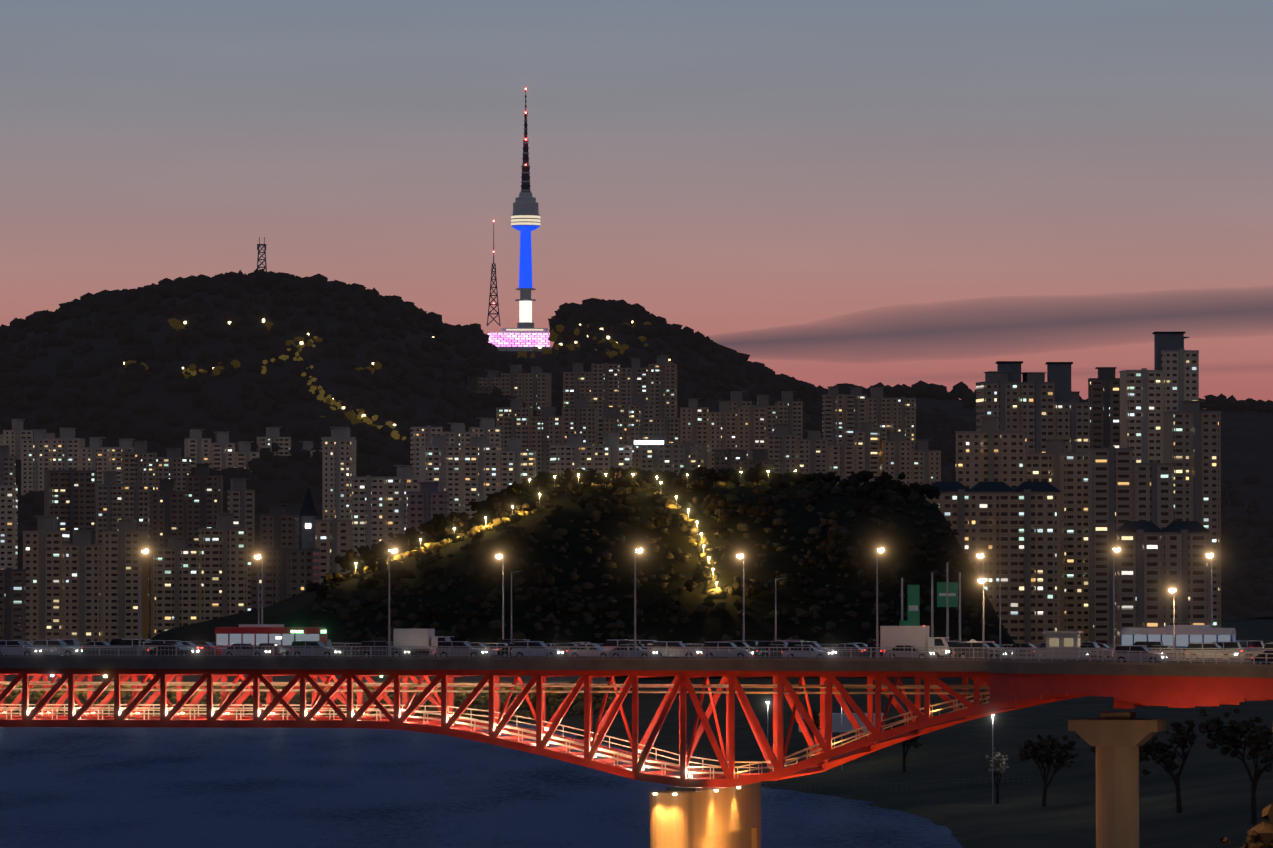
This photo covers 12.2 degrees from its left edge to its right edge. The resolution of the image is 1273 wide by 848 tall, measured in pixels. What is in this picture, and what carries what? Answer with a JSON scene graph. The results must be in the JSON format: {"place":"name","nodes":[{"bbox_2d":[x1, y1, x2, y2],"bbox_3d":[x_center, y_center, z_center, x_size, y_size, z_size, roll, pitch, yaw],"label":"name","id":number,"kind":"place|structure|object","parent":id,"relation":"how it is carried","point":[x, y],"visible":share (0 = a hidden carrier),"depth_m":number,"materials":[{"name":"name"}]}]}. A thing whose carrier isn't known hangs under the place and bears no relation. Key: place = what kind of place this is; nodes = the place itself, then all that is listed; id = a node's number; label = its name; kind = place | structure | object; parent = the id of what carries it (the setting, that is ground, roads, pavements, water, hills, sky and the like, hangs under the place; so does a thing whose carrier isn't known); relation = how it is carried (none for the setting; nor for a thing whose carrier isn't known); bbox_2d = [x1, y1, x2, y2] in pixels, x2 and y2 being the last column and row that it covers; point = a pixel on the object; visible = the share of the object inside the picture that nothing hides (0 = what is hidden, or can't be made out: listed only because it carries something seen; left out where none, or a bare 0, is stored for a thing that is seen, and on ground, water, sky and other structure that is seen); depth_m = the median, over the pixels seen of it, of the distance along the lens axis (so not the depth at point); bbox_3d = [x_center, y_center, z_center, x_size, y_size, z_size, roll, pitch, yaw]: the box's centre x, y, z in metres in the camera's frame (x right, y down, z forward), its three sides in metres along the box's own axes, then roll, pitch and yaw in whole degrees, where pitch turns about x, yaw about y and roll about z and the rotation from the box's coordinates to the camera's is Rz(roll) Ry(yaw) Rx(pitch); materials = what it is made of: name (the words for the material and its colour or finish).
{"place":"outdoors","nodes":[
{"label":"outdoors","id":0,"kind":"place"},
{"bbox_2d":[0,289,561,620],"bbox_3d":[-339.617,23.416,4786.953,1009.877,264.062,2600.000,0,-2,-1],"label":"hillside trees","id":1,"kind":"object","parent":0,"point":[227,391],"depth_m":4162.46,"materials":[{"name":"plant"}]},
{"bbox_2d":[0,269,562,613],"bbox_3d":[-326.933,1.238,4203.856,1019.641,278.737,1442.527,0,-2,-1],"label":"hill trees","id":2,"kind":"object","parent":1,"relation":"on","point":[126,306],"visible":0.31,"depth_m":4234.89,"materials":[{"name":"plant"}]},
{"bbox_2d":[182,336,405,440],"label":"lit hill trails","id":3,"kind":"object","parent":1,"relation":"on","point":[394,433],"visible":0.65,"depth_m":4105.49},
{"bbox_2d":[125,318,672,426],"bbox_3d":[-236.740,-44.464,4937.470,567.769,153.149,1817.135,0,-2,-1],"label":"lit canopy","id":4,"kind":"object","parent":1,"relation":"on","point":[174,323],"visible":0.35,"depth_m":4320.29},
{"bbox_2d":[0,723,962,847],"bbox_3d":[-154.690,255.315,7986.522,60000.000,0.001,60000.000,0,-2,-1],"label":"river water","id":5,"kind":"structure","parent":0,"point":[111,787],"depth_m":1017.44,"materials":[{"name":"liquid"}]},
{"bbox_2d":[649,782,760,847],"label":"bridge pier","id":6,"kind":"structure","parent":5,"relation":"in","point":[704,817],"depth_m":582.37,"materials":[{"name":"concrete"}]},
{"bbox_2d":[0,668,1091,786],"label":"bridge truss","id":7,"kind":"object","parent":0,"point":[450,722],"visible":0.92,"depth_m":590.21,"materials":[{"name":"metal"}]},
{"bbox_2d":[0,648,1261,671],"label":"bridge deck","id":8,"kind":"structure","parent":7,"relation":"on","point":[112,659],"depth_m":581.15,"materials":[{"name":"concrete"}]},
{"bbox_2d":[0,640,40,655],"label":"car","id":9,"kind":"object","parent":8,"relation":"on","point":[11,642],"visible":0.6,"depth_m":595.45,"materials":[{"name":"black"}]},
{"bbox_2d":[33,640,81,655],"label":"car","id":10,"kind":"object","parent":8,"relation":"on","point":[54,642],"visible":0.65,"depth_m":598.15,"materials":[{"name":"white"}]},
{"bbox_2d":[148,643,197,655],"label":"car","id":11,"kind":"object","parent":8,"relation":"on","point":[163,651],"visible":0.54,"depth_m":591.69,"materials":[{"name":"black"}]},
{"bbox_2d":[215,624,326,653],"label":"red bus","id":12,"kind":"object","parent":8,"relation":"on","point":[258,634],"visible":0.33,"depth_m":596.21,"materials":[{"name":"red"}]},
{"bbox_2d":[289,641,340,656],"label":"car","id":13,"kind":"object","parent":8,"relation":"on","point":[307,643],"visible":0.69,"depth_m":587.91,"materials":[{"name":"silver metal"}]},
{"bbox_2d":[358,641,408,656],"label":"car","id":14,"kind":"object","parent":8,"relation":"on","point":[374,643],"visible":0.58,"depth_m":586.55,"materials":[{"name":"grey"}]},
{"bbox_2d":[393,629,453,656],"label":"truck","id":15,"kind":"object","parent":8,"relation":"on","point":[414,637],"visible":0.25,"depth_m":588.93,"materials":[{"name":"white metal"}]},
{"bbox_2d":[435,641,486,656],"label":"car","id":16,"kind":"object","parent":8,"relation":"on","point":[465,643],"visible":0.62,"depth_m":584.44,"materials":[{"name":"silver metal"}]},
{"bbox_2d":[511,641,562,656],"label":"car","id":17,"kind":"object","parent":8,"relation":"on","point":[525,643],"visible":0.73,"depth_m":582.61,"materials":[{"name":"white"}]},
{"bbox_2d":[0,642,1272,658],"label":"bridge railing","id":18,"kind":"object","parent":8,"relation":"on","point":[437,650],"visible":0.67,"depth_m":579.83,"materials":[{"name":"grey"}]},
{"bbox_2d":[650,641,700,657],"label":"car","id":19,"kind":"object","parent":8,"relation":"on","point":[668,644],"visible":0.56,"depth_m":582.84,"materials":[{"name":"white"}]},
{"bbox_2d":[701,642,752,657],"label":"car","id":20,"kind":"object","parent":8,"relation":"on","point":[719,644],"visible":0.65,"depth_m":578.19,"materials":[{"name":"white"}]},
{"bbox_2d":[782,645,832,657],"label":"car","id":21,"kind":"object","parent":8,"relation":"on","point":[813,654],"visible":0.56,"depth_m":576.23,"materials":[{"name":"white"}]},
{"bbox_2d":[884,645,933,657],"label":"car","id":22,"kind":"object","parent":8,"relation":"on","point":[908,654],"visible":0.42,"depth_m":574.04,"materials":[{"name":"silver metal"}]},
{"bbox_2d":[873,626,949,657],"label":"truck","id":23,"kind":"object","parent":8,"relation":"on","point":[894,636],"visible":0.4,"depth_m":577.11,"materials":[{"name":"white metal"}]},
{"bbox_2d":[899,562,976,642],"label":"road sign gantry","id":24,"kind":"object","parent":8,"relation":"on","point":[947,594],"visible":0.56,"depth_m":588.00,"materials":[{"name":"green"}]},
{"bbox_2d":[954,642,1005,656],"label":"car","id":25,"kind":"object","parent":8,"relation":"on","point":[978,652],"visible":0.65,"depth_m":572.40,"materials":[{"name":"grey"}]},
{"bbox_2d":[1043,631,1083,656],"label":"guard booth","id":26,"kind":"object","parent":8,"relation":"on","point":[1063,639],"visible":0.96,"depth_m":568.05,"materials":[{"name":"beige"}]},
{"bbox_2d":[1121,625,1235,649],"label":"blue bus","id":27,"kind":"object","parent":8,"relation":"on","point":[1185,635],"visible":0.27,"depth_m":584.70,"materials":[{"name":"blue"}]},
{"bbox_2d":[1186,643,1237,658],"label":"car","id":28,"kind":"object","parent":8,"relation":"on","point":[1203,645],"visible":0.4,"depth_m":566.94,"materials":[{"name":"white"}]},
{"bbox_2d":[150,484,1014,678],"bbox_3d":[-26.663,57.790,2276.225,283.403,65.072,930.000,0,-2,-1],"label":"wooded hill","id":29,"kind":"structure","parent":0,"point":[709,625],"depth_m":1921.52,"materials":[{"name":"green plant"}]},
{"bbox_2d":[352,479,795,597],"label":"hill path shrubs","id":30,"kind":"object","parent":29,"relation":"on","point":[701,539],"visible":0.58,"depth_m":2017.52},
{"bbox_2d":[306,463,940,632],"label":"hill trees","id":31,"kind":"object","parent":29,"relation":"on","point":[693,480],"visible":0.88,"depth_m":2013.94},
{"bbox_2d":[306,477,998,678],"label":"trees","id":32,"kind":"object","parent":29,"relation":"on","point":[520,562],"visible":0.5,"depth_m":1934.06,"materials":[{"name":"plant"}]},
{"bbox_2d":[0,0,1272,401],"label":"sky","id":33,"kind":"structure","parent":0,"point":[865,193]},
{"bbox_2d":[7,615,1272,847],"bbox_3d":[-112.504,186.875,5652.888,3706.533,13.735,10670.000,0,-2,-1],"label":"terrain banks","id":34,"kind":"object","parent":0,"point":[1215,791],"visible":0.1,"depth_m":1068.05,"materials":[{"name":"plant"}]},
{"bbox_2d":[151,513,247,638],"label":"apartment block","id":35,"kind":"structure","parent":34,"relation":"on","point":[206,579],"depth_m":2637.17,"materials":[{"name":"grey"}]},
{"bbox_2d":[260,504,298,547],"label":"apartment block","id":36,"kind":"structure","parent":34,"relation":"on","point":[279,527],"depth_m":2787.98,"materials":[{"name":"grey"}]},
{"bbox_2d":[5,674,607,683],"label":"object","id":37,"kind":"structure","parent":34,"relation":"on","point":[382,679],"depth_m":1786.26,"materials":[{"name":"metal"}]},
{"bbox_2d":[299,487,317,547],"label":"church tower","id":38,"kind":"structure","parent":34,"relation":"on","point":[308,513],"depth_m":2641.39,"materials":[{"name":"grey"}]},
{"bbox_2d":[5,681,614,719],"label":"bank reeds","id":39,"kind":"object","parent":34,"relation":"on","point":[554,701],"visible":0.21,"depth_m":1617.95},
{"bbox_2d":[761,701,1034,804],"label":"riverside park furniture","id":40,"kind":"object","parent":34,"relation":"on","point":[841,722],"visible":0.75,"depth_m":1141.67,"materials":[{"name":"grey"}]},
{"bbox_2d":[985,747,1008,803],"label":"tree","id":41,"kind":"object","parent":34,"relation":"on","point":[999,768],"visible":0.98,"depth_m":953.99,"materials":[{"name":"green plant"}]},
{"bbox_2d":[1019,734,1080,806],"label":"tree","id":42,"kind":"object","parent":34,"relation":"on","point":[1041,752],"visible":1,"depth_m":925.99,"materials":[{"name":"black plant"}]},
{"bbox_2d":[1140,720,1196,812],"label":"tree","id":43,"kind":"object","parent":34,"relation":"on","point":[1163,751],"visible":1,"depth_m":852.39,"materials":[{"name":"black plant"}]},
{"bbox_2d":[1068,697,1272,847],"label":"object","id":44,"kind":"object","parent":34,"relation":"on","point":[1116,739],"visible":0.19,"depth_m":568.69,"materials":[{"name":"beige concrete"}]},
{"bbox_2d":[1199,708,1272,824],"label":"tree","id":45,"kind":"object","parent":34,"relation":"on","point":[1257,740],"visible":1,"depth_m":793.50,"materials":[{"name":"black plant"}]},
{"bbox_2d":[1220,803,1272,847],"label":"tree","id":46,"kind":"object","parent":34,"relation":"on","point":[1260,835],"visible":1,"depth_m":550.88,"materials":[{"name":"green plant"}]},
{"bbox_2d":[499,321,1272,618],"bbox_3d":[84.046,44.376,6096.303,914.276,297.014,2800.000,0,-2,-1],"label":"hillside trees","id":47,"kind":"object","parent":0,"point":[548,362],"visible":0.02,"depth_m":5508.24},
{"bbox_2d":[487,220,500,325],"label":"lattice mast","id":48,"kind":"object","parent":47,"relation":"on","point":[496,295],"visible":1,"depth_m":5972.94,"materials":[{"name":"grey"}]},
{"bbox_2d":[488,328,551,350],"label":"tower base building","id":49,"kind":"structure","parent":47,"relation":"on","point":[519,339],"depth_m":5925.69,"materials":[{"name":"pink"}]},
{"bbox_2d":[511,88,539,327],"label":"observation tower","id":50,"kind":"structure","parent":49,"relation":"on","point":[525,219],"depth_m":5992.07,"materials":[{"name":"blue"}]},
{"bbox_2d":[453,298,1272,616],"bbox_3d":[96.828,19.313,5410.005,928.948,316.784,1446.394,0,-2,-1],"label":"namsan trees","id":51,"kind":"object","parent":47,"relation":"on","point":[935,428],"visible":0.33,"depth_m":5604.36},
{"bbox_2d":[888,397,1272,513],"bbox_3d":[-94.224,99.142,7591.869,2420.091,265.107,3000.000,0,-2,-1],"label":"hill ridge","id":52,"kind":"structure","parent":0,"point":[1246,443],"depth_m":7017.05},
{"bbox_2d":[827,380,1272,513],"bbox_3d":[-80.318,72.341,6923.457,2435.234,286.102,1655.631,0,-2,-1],"label":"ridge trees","id":53,"kind":"object","parent":52,"relation":"on","point":[967,395],"visible":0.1,"depth_m":7444.08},
{"bbox_2d":[981,648,1272,707],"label":"offramp deck","id":54,"kind":"structure","parent":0,"point":[1177,682],"depth_m":556.46,"materials":[{"name":"metal"}]},
{"bbox_2d":[1113,645,1164,662],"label":"car","id":55,"kind":"object","parent":54,"relation":"on","point":[1131,648],"visible":0.58,"depth_m":558.58,"materials":[{"name":"silver metal"}]},
{"bbox_3d":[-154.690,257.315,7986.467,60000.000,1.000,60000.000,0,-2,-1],"label":"ground","id":56,"kind":"structure","parent":0,"visible":0},
{"bbox_2d":[0,446,15,484],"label":"apartment block","id":57,"kind":"structure","parent":56,"relation":"on","point":[7,464],"depth_m":3586.55,"materials":[{"name":"grey"}]},
{"bbox_2d":[0,473,17,568],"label":"apartment block","id":58,"kind":"structure","parent":56,"relation":"on","point":[8,524],"depth_m":2984.90,"materials":[{"name":"grey"}]},
{"bbox_2d":[0,568,25,640],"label":"apartment block","id":59,"kind":"structure","parent":56,"relation":"on","point":[12,604],"depth_m":2485.80,"materials":[{"name":"grey"}]},
{"bbox_2d":[0,419,54,459],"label":"apartment block","id":60,"kind":"structure","parent":56,"relation":"on","point":[11,439],"depth_m":3934.66,"materials":[{"name":"grey"}]},
{"bbox_2d":[44,469,95,543],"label":"apartment block","id":61,"kind":"structure","parent":56,"relation":"on","point":[70,498],"depth_m":3136.29,"materials":[{"name":"grey"}]},
{"bbox_2d":[21,428,134,494],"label":"apartment block","id":62,"kind":"structure","parent":56,"relation":"on","point":[41,452],"depth_m":3837.20,"materials":[{"name":"grey"}]},
{"bbox_2d":[23,516,148,643],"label":"apartment block","id":63,"kind":"structure","parent":56,"relation":"on","point":[83,587],"depth_m":2635.79,"materials":[{"name":"grey"}]},
{"bbox_2d":[96,471,149,633],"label":"apartment block","id":64,"kind":"structure","parent":56,"relation":"on","point":[114,500],"depth_m":3236.06,"materials":[{"name":"grey"}]},
{"bbox_2d":[122,441,190,627],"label":"apartment block","id":65,"kind":"structure","parent":56,"relation":"on","point":[141,464],"depth_m":3686.15,"materials":[{"name":"grey"}]},
{"bbox_2d":[150,463,222,634],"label":"apartment block","id":66,"kind":"structure","parent":56,"relation":"on","point":[192,508],"depth_m":3136.61,"materials":[{"name":"grey"}]},
{"bbox_2d":[184,429,259,472],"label":"apartment block","id":67,"kind":"structure","parent":56,"relation":"on","point":[220,453],"depth_m":3887.51,"materials":[{"name":"grey"}]},
{"bbox_2d":[227,478,254,610],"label":"apartment block","id":68,"kind":"structure","parent":56,"relation":"on","point":[240,502],"depth_m":2987.74,"materials":[{"name":"grey"}]},
{"bbox_2d":[251,547,319,609],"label":"apartment block","id":69,"kind":"structure","parent":56,"relation":"on","point":[290,572],"depth_m":2488.31,"materials":[{"name":"grey"}]},
{"bbox_2d":[256,427,355,456],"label":"apartment block","id":70,"kind":"structure","parent":56,"relation":"on","point":[273,435],"depth_m":3936.46,"materials":[{"name":"grey"}]},
{"bbox_2d":[315,518,351,584],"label":"apartment block","id":71,"kind":"structure","parent":56,"relation":"on","point":[333,538],"depth_m":2638.29,"materials":[{"name":"grey"}]},
{"bbox_2d":[322,427,356,519],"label":"apartment block","id":72,"kind":"structure","parent":56,"relation":"on","point":[338,461],"depth_m":3288.96,"materials":[{"name":"grey"}]},
{"bbox_2d":[351,465,419,566],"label":"apartment block","id":73,"kind":"structure","parent":56,"relation":"on","point":[379,509],"depth_m":2888.97,"materials":[{"name":"grey"}]},
{"bbox_2d":[407,482,449,536],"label":"apartment block","id":74,"kind":"structure","parent":56,"relation":"on","point":[427,501],"depth_m":2739.75,"materials":[{"name":"grey"}]},
{"bbox_2d":[410,418,500,481],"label":"apartment block","id":75,"kind":"structure","parent":56,"relation":"on","point":[487,428],"depth_m":3591.09,"materials":[{"name":"grey"}]},
{"bbox_2d":[421,435,535,521],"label":"apartment block","id":76,"kind":"structure","parent":56,"relation":"on","point":[477,469],"depth_m":3390.40,"materials":[{"name":"grey"}]},
{"bbox_2d":[478,364,551,415],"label":"apartment block","id":77,"kind":"structure","parent":56,"relation":"on","point":[532,389],"depth_m":4291.69,"materials":[{"name":"grey"}]},
{"bbox_2d":[496,396,598,475],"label":"apartment block","id":78,"kind":"structure","parent":56,"relation":"on","point":[540,435],"depth_m":3892.62,"materials":[{"name":"grey"}]},
{"bbox_2d":[550,433,632,484],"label":"apartment block","id":79,"kind":"structure","parent":56,"relation":"on","point":[573,454],"depth_m":3393.20,"materials":[{"name":"grey"}]},
{"bbox_2d":[563,355,676,417],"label":"apartment block","id":80,"kind":"structure","parent":56,"relation":"on","point":[602,386],"depth_m":4294.24,"materials":[{"name":"grey"}]},
{"bbox_2d":[599,394,679,468],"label":"apartment block","id":81,"kind":"structure","parent":56,"relation":"on","point":[638,421],"depth_m":3943.81,"materials":[{"name":"grey"}]},
{"bbox_2d":[640,434,706,477],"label":"apartment block","id":82,"kind":"structure","parent":56,"relation":"on","point":[674,457],"depth_m":3493.53,"materials":[{"name":"grey"}]},
{"bbox_2d":[680,398,765,469],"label":"apartment block","id":83,"kind":"structure","parent":56,"relation":"on","point":[741,428],"depth_m":3894.60,"materials":[{"name":"grey"}]},
{"bbox_2d":[714,448,774,484],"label":"apartment block","id":84,"kind":"structure","parent":56,"relation":"on","point":[738,460],"depth_m":3495.41,"materials":[{"name":"grey"}]},
{"bbox_2d":[730,391,802,448],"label":"apartment block","id":85,"kind":"structure","parent":56,"relation":"on","point":[787,409],"depth_m":3997.55,"materials":[{"name":"grey"}]},
{"bbox_2d":[767,423,827,473],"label":"apartment block","id":86,"kind":"structure","parent":56,"relation":"on","point":[789,453],"depth_m":3695.10,"materials":[{"name":"grey"}]},
{"bbox_2d":[822,386,866,444],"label":"apartment block","id":87,"kind":"structure","parent":56,"relation":"on","point":[843,415],"depth_m":3996.66,"materials":[{"name":"grey"}]},
{"bbox_2d":[828,422,879,485],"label":"apartment block","id":88,"kind":"structure","parent":56,"relation":"on","point":[862,453],"depth_m":3595.67,"materials":[{"name":"grey"}]},
{"bbox_2d":[867,387,915,449],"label":"apartment block","id":89,"kind":"structure","parent":56,"relation":"on","point":[885,415],"depth_m":4047.38,"materials":[{"name":"grey"}]},
{"bbox_2d":[880,432,940,485],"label":"apartment block","id":90,"kind":"structure","parent":56,"relation":"on","point":[920,464],"depth_m":3596.53,"materials":[{"name":"grey"}]},
{"bbox_2d":[955,416,1025,488],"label":"apartment block","id":91,"kind":"structure","parent":56,"relation":"on","point":[988,452],"depth_m":2395.55,"materials":[{"name":"grey"}]},
{"bbox_2d":[924,481,1060,647],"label":"apartment building","id":92,"kind":"structure","parent":56,"relation":"on","point":[1001,526],"depth_m":2094.41,"materials":[{"name":"grey"}]},
{"bbox_2d":[976,371,1089,481],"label":"apartment block","id":93,"kind":"structure","parent":56,"relation":"on","point":[1034,410],"depth_m":2597.12,"materials":[{"name":"grey"}]},
{"bbox_2d":[995,361,1022,381],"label":"rooftop structure","id":94,"kind":"object","parent":93,"relation":"on","point":[1014,368],"visible":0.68,"depth_m":2600.23,"materials":[{"name":"grey"}]},
{"bbox_2d":[1045,362,1072,401],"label":"rooftop structure","id":95,"kind":"object","parent":93,"relation":"on","point":[1059,374],"visible":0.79,"depth_m":2600.59,"materials":[{"name":"grey"}]},
{"bbox_2d":[1025,439,1088,641],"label":"apartment block","id":96,"kind":"structure","parent":56,"relation":"on","point":[1058,467],"depth_m":2344.34,"materials":[{"name":"grey"}]},
{"bbox_2d":[1088,367,1119,447],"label":"apartment block","id":97,"kind":"structure","parent":56,"relation":"on","point":[1104,393],"depth_m":2697.97,"materials":[{"name":"grey"}]},
{"bbox_2d":[1088,446,1173,647],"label":"apartment block","id":98,"kind":"structure","parent":56,"relation":"on","point":[1123,488],"depth_m":2295.71,"materials":[{"name":"grey"}]},
{"bbox_2d":[1119,337,1198,462],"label":"apartment block","id":99,"kind":"structure","parent":56,"relation":"on","point":[1148,398],"depth_m":2597.61,"materials":[{"name":"grey"}]},
{"bbox_2d":[1152,332,1184,369],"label":"rooftop structure","id":100,"kind":"object","parent":99,"relation":"on","point":[1168,340],"visible":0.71,"depth_m":2602.10,"materials":[{"name":"grey"}]},
{"bbox_2d":[1115,521,1209,644],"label":"apartment building","id":101,"kind":"structure","parent":56,"relation":"on","point":[1154,563],"depth_m":1994.81,"materials":[{"name":"grey"}]},
{"bbox_2d":[1163,400,1220,627],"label":"apartment block","id":102,"kind":"structure","parent":56,"relation":"on","point":[1192,442],"depth_m":2497.42,"materials":[{"name":"grey"}]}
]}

